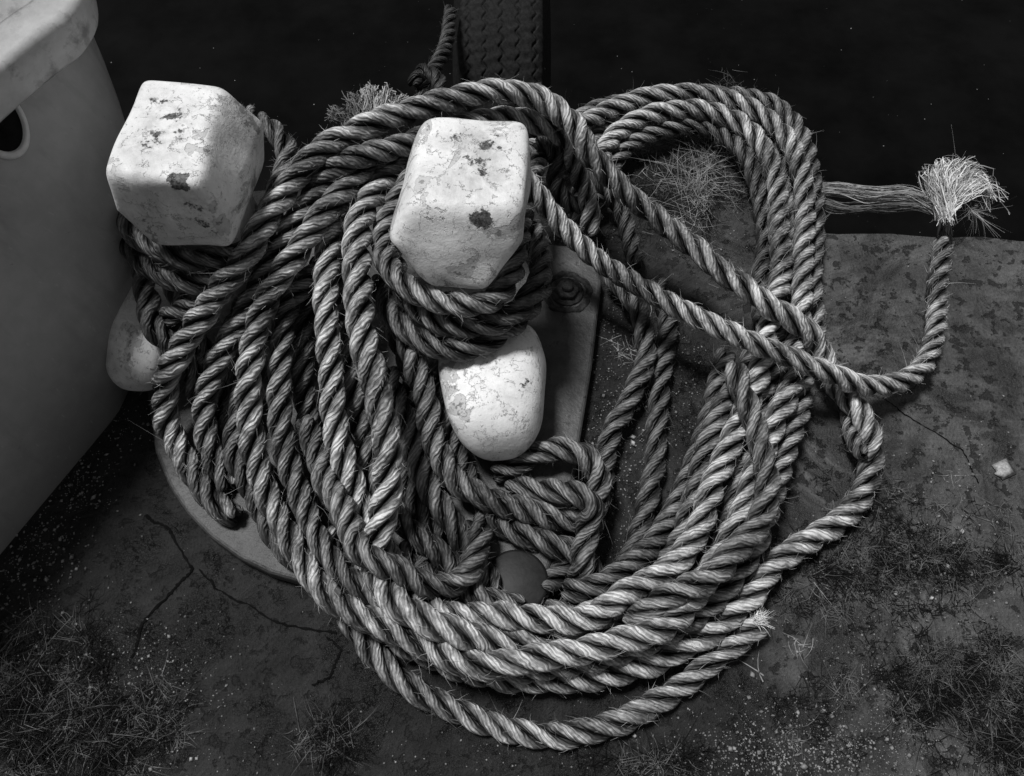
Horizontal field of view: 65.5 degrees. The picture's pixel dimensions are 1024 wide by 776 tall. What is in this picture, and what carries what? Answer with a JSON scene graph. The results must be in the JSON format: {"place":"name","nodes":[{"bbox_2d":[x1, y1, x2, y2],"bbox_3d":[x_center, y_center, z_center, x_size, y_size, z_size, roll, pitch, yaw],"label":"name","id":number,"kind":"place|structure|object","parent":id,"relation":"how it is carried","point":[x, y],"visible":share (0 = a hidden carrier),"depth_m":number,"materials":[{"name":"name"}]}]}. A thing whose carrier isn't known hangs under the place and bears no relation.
{"place":"outdoors","nodes":[
{"label":"outdoors","id":0,"kind":"place"},
{"bbox_2d":[407,4,457,95],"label":"mooring rope","id":1,"kind":"object","parent":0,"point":[423,77],"visible":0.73,"depth_m":1.53,"materials":[{"name":"grey fabric"}]},
{"bbox_2d":[453,0,550,138],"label":"tyre fender","id":2,"kind":"object","parent":1,"relation":"hanging from","point":[507,39],"visible":0.33,"depth_m":1.68,"materials":[{"name":"rubber"}]},
{"bbox_2d":[0,124,1023,775],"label":"quay","id":3,"kind":"structure","parent":0,"point":[874,302],"depth_m":1.06,"materials":[{"name":"grey concrete"}]},
{"bbox_2d":[148,206,601,605],"bbox_3d":[-0.205,-0.014,1.179,0.695,0.049,0.693,0,62,0],"label":"bollard base plate","id":4,"kind":"object","parent":3,"relation":"on","point":[564,325],"visible":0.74,"depth_m":1.14,"materials":[{"name":"metal"}]},
{"bbox_2d":[106,80,291,390],"bbox_3d":[-0.447,-0.183,1.076,0.331,0.392,0.204,-29,66,-14],"label":"mooring bollard","id":5,"kind":"object","parent":4,"relation":"on","point":[185,164],"visible":0.69,"depth_m":0.94,"materials":[{"name":"white metal"}]},
{"bbox_2d":[129,266,221,442],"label":"mooring rope","id":6,"kind":"object","parent":5,"relation":"attached to","point":[154,330],"visible":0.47,"depth_m":1.05,"materials":[{"name":"grey fabric"}]},
{"bbox_2d":[155,294,230,331],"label":"mooring rope","id":7,"kind":"object","parent":5,"relation":"attached to","point":[173,315],"visible":0.47,"depth_m":1.04,"materials":[{"name":"grey fabric"}]},
{"bbox_2d":[100,104,296,277],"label":"mooring rope","id":8,"kind":"object","parent":5,"relation":"attached to","point":[184,258],"visible":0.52,"depth_m":1.01,"materials":[{"name":"grey fabric"}]},
{"bbox_2d":[119,152,296,296],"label":"mooring rope","id":9,"kind":"object","parent":5,"relation":"attached to","point":[165,276],"visible":0.41,"depth_m":1.03,"materials":[{"name":"grey fabric"}]},
{"bbox_2d":[222,213,307,348],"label":"mooring rope","id":10,"kind":"object","parent":5,"relation":"attached to","point":[228,317],"visible":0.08,"depth_m":1.08,"materials":[{"name":"grey fabric"}]},
{"bbox_2d":[162,287,277,476],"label":"mooring rope","id":11,"kind":"object","parent":4,"relation":"on","point":[206,344],"visible":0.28,"depth_m":1.08,"materials":[{"name":"grey fabric"}]},
{"bbox_2d":[207,367,292,570],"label":"mooring rope","id":12,"kind":"object","parent":4,"relation":"on","point":[235,465],"visible":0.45,"depth_m":1.06,"materials":[{"name":"grey fabric"}]},
{"bbox_2d":[291,287,330,513],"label":"mooring rope","id":13,"kind":"object","parent":4,"relation":"on","point":[303,365],"visible":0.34,"depth_m":1.08,"materials":[{"name":"grey fabric"}]},
{"bbox_2d":[336,203,351,438],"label":"mooring rope","id":14,"kind":"object","parent":4,"relation":"on","point":[340,305],"visible":0.06,"depth_m":1.10,"materials":[{"name":"grey fabric"}]},
{"bbox_2d":[183,104,601,495],"bbox_3d":[-0.188,-0.173,1.112,0.760,0.282,0.215,-36,68,-17],"label":"mooring rope","id":15,"kind":"object","parent":4,"relation":"on","point":[345,162],"visible":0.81,"depth_m":1.06,"materials":[{"name":"grey fabric"}]},
{"bbox_2d":[295,414,495,602],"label":"mooring rope","id":16,"kind":"object","parent":4,"relation":"on","point":[402,571],"visible":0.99,"depth_m":0.97,"materials":[{"name":"grey fabric"}]},
{"bbox_2d":[375,291,446,539],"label":"mooring rope","id":17,"kind":"object","parent":4,"relation":"on","point":[417,507],"visible":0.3,"depth_m":1.06,"materials":[{"name":"grey fabric"}]},
{"bbox_2d":[338,324,524,605],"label":"mooring rope","id":18,"kind":"object","parent":4,"relation":"on","point":[439,553],"visible":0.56,"depth_m":1.03,"materials":[{"name":"grey fabric"}]},
{"bbox_2d":[385,365,500,588],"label":"mooring rope","id":19,"kind":"object","parent":4,"relation":"on","point":[447,517],"visible":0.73,"depth_m":1.05,"materials":[{"name":"grey fabric"}]},
{"bbox_2d":[390,117,545,460],"bbox_3d":[-0.049,-0.101,1.049,0.193,0.362,0.337,0,62,0],"label":"mooring bollard","id":20,"kind":"object","parent":4,"relation":"on","point":[458,218],"visible":0.89,"depth_m":0.95,"materials":[{"name":"white metal"}]},
{"bbox_2d":[371,150,552,325],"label":"mooring rope","id":21,"kind":"object","parent":20,"relation":"attached to","point":[497,294],"visible":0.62,"depth_m":1.00,"materials":[{"name":"grey fabric"}]},
{"bbox_2d":[370,244,555,363],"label":"mooring rope","id":22,"kind":"object","parent":20,"relation":"attached to","point":[399,325],"visible":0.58,"depth_m":1.04,"materials":[{"name":"grey fabric"}]},
{"bbox_2d":[388,203,552,343],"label":"mooring rope","id":23,"kind":"object","parent":20,"relation":"attached to","point":[530,293],"visible":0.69,"depth_m":1.02,"materials":[{"name":"grey fabric"}]},
{"bbox_2d":[390,304,613,531],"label":"mooring rope","id":24,"kind":"object","parent":20,"relation":"attached to","point":[451,474],"visible":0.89,"depth_m":1.05,"materials":[{"name":"grey fabric"}]},
{"bbox_2d":[428,359,604,572],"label":"mooring rope","id":25,"kind":"object","parent":20,"relation":"attached to","point":[547,543],"visible":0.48,"depth_m":1.04,"materials":[{"name":"grey fabric"}]},
{"bbox_2d":[132,76,885,699],"bbox_3d":[0.038,0.010,1.028,0.882,0.326,0.754,34,67,17],"label":"mooring rope","id":26,"kind":"object","parent":3,"relation":"on","point":[234,274],"visible":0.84,"depth_m":1.06,"materials":[{"name":"grey fabric"}]},
{"bbox_2d":[0,70,1023,775],"bbox_3d":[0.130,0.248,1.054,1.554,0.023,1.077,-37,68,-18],"label":"grass patch","id":27,"kind":"object","parent":3,"relation":"on","point":[16,706],"visible":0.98,"depth_m":0.99,"materials":[{"name":"grey plant"}]},
{"bbox_2d":[0,0,1023,775],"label":"gravel","id":28,"kind":"structure","parent":3,"relation":"on","point":[730,748],"depth_m":1.00,"materials":[{"name":"grey gravel"}]},
{"bbox_2d":[261,86,815,692],"bbox_3d":[0.164,-0.081,1.132,1.076,0.216,0.709,-41,69,-19],"label":"mooring rope","id":29,"kind":"object","parent":3,"relation":"on","point":[287,456],"visible":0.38,"depth_m":1.03,"materials":[{"name":"grey fabric"}]},
{"bbox_2d":[218,80,818,689],"bbox_3d":[0.091,-0.159,1.125,0.715,0.280,1.115,23,64,12],"label":"mooring rope","id":30,"kind":"object","parent":29,"relation":"on","point":[300,558],"visible":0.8,"depth_m":1.02,"materials":[{"name":"grey fabric"}]},
{"bbox_2d":[318,525,775,753],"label":"mooring rope","id":31,"kind":"object","parent":3,"relation":"on","point":[418,692],"visible":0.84,"depth_m":0.97,"materials":[{"name":"grey fabric"}]},
{"bbox_2d":[308,98,795,636],"bbox_3d":[0.097,-0.127,1.122,0.731,0.252,0.936,0,62,0],"label":"mooring rope","id":32,"kind":"object","parent":3,"relation":"on","point":[622,594],"visible":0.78,"depth_m":1.02,"materials":[{"name":"grey fabric"}]},
{"bbox_2d":[324,82,408,131],"bbox_3d":[-0.209,-0.407,1.160,0.122,0.047,0.095,-40,69,-19],"label":"frayed rope end","id":33,"kind":"object","parent":32,"relation":"on","point":[355,105],"visible":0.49,"depth_m":1.16,"materials":[{"name":"grey fabric"}]},
{"bbox_2d":[337,156,614,672],"bbox_3d":[-0.124,0.018,1.030,0.282,0.243,0.708,-20,64,-10],"label":"mooring rope","id":34,"kind":"object","parent":32,"relation":"on","point":[396,603],"visible":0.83,"depth_m":0.96,"materials":[{"name":"grey fabric"}]},
{"bbox_2d":[130,397,978,685],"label":"concrete cracks","id":35,"kind":"object","parent":3,"relation":"on","point":[147,516],"visible":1,"depth_m":1.05,"materials":[{"name":"black concrete"}]},
{"bbox_2d":[504,474,612,593],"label":"mooring rope","id":36,"kind":"object","parent":3,"relation":"on","point":[585,499],"visible":0.9,"depth_m":1.01,"materials":[{"name":"grey fabric"}]},
{"bbox_2d":[415,349,750,608],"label":"mooring rope","id":37,"kind":"object","parent":3,"relation":"on","point":[720,408],"visible":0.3,"depth_m":1.08,"materials":[{"name":"grey fabric"}]},
{"bbox_2d":[398,325,784,639],"bbox_3d":[0.206,0.148,1.072,0.700,0.097,0.292,-31,66,-15],"label":"mooring rope","id":38,"kind":"object","parent":3,"relation":"on","point":[728,498],"visible":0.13,"depth_m":1.07,"materials":[{"name":"grey fabric"}]},
{"bbox_2d":[622,360,784,624],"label":"mooring rope","id":39,"kind":"object","parent":38,"relation":"on","point":[735,548],"visible":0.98,"depth_m":0.98,"materials":[{"name":"grey fabric"}]},
{"bbox_2d":[546,166,652,268],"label":"mooring rope","id":40,"kind":"object","parent":3,"relation":"on","point":[628,235],"visible":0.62,"depth_m":1.29,"materials":[{"name":"grey fabric"}]},
{"bbox_2d":[534,136,605,214],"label":"mooring rope","id":41,"kind":"object","parent":40,"relation":"on","point":[565,198],"visible":0.67,"depth_m":1.23,"materials":[{"name":"grey fabric"}]},
{"bbox_2d":[541,277,663,597],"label":"mooring rope","id":42,"kind":"object","parent":3,"relation":"on","point":[619,416],"visible":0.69,"depth_m":1.15,"materials":[{"name":"grey fabric"}]},
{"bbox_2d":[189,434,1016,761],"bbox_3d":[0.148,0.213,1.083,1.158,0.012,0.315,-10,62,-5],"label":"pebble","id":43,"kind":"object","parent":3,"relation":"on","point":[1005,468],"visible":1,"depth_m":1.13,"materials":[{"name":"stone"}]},
{"bbox_2d":[611,276,678,562],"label":"mooring rope","id":44,"kind":"object","parent":3,"relation":"on","point":[648,498],"visible":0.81,"depth_m":1.14,"materials":[{"name":"grey fabric"}]},
{"bbox_2d":[561,346,736,604],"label":"mooring rope","id":45,"kind":"object","parent":3,"relation":"on","point":[634,556],"visible":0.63,"depth_m":1.04,"materials":[{"name":"grey fabric"}]},
{"bbox_2d":[599,118,769,327],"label":"mooring rope","id":46,"kind":"object","parent":3,"relation":"on","point":[733,144],"visible":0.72,"depth_m":1.35,"materials":[{"name":"grey fabric"}]},
{"bbox_2d":[576,83,829,334],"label":"mooring rope","id":47,"kind":"object","parent":3,"relation":"on","point":[789,117],"visible":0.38,"depth_m":1.35,"materials":[{"name":"grey fabric"}]},
{"bbox_2d":[423,113,1009,397],"bbox_3d":[0.368,-0.194,1.169,0.971,0.294,0.461,-7,62,-4],"label":"mooring rope","id":48,"kind":"object","parent":3,"relation":"on","point":[942,201],"visible":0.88,"depth_m":1.14,"materials":[{"name":"grey fabric"}]},
{"bbox_2d":[620,116,819,240],"bbox_3d":[0.357,-0.386,1.370,0.347,0.061,0.380,15,63,8],"label":"dry grass tuft","id":49,"kind":"object","parent":3,"relation":"on","point":[699,178],"visible":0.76,"depth_m":1.38,"materials":[{"name":"grey plant"}]},
{"bbox_2d":[597,335,969,681],"bbox_3d":[0.316,0.168,1.106,0.599,0.008,0.408,24,65,12],"label":"fallen straw","id":50,"kind":"object","parent":3,"relation":"on","point":[808,575],"visible":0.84,"depth_m":1.05,"materials":[{"name":"plant"}]},
{"bbox_2d":[835,401,873,460],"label":"mooring rope","id":51,"kind":"object","parent":3,"relation":"on","point":[856,447],"visible":0.69,"depth_m":1.13,"materials":[{"name":"grey fabric"}]},
{"bbox_2d":[94,0,1023,240],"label":"water","id":52,"kind":"structure","parent":0,"point":[829,73],"depth_m":3.12,"materials":[{"name":"black liquid"}]},
{"bbox_2d":[0,0,132,553],"bbox_3d":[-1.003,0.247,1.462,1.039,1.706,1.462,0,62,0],"label":"boat","id":53,"kind":"object","parent":52,"relation":"on","point":[66,278],"visible":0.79,"depth_m":0.98,"materials":[{"name":"paint"}]}
]}

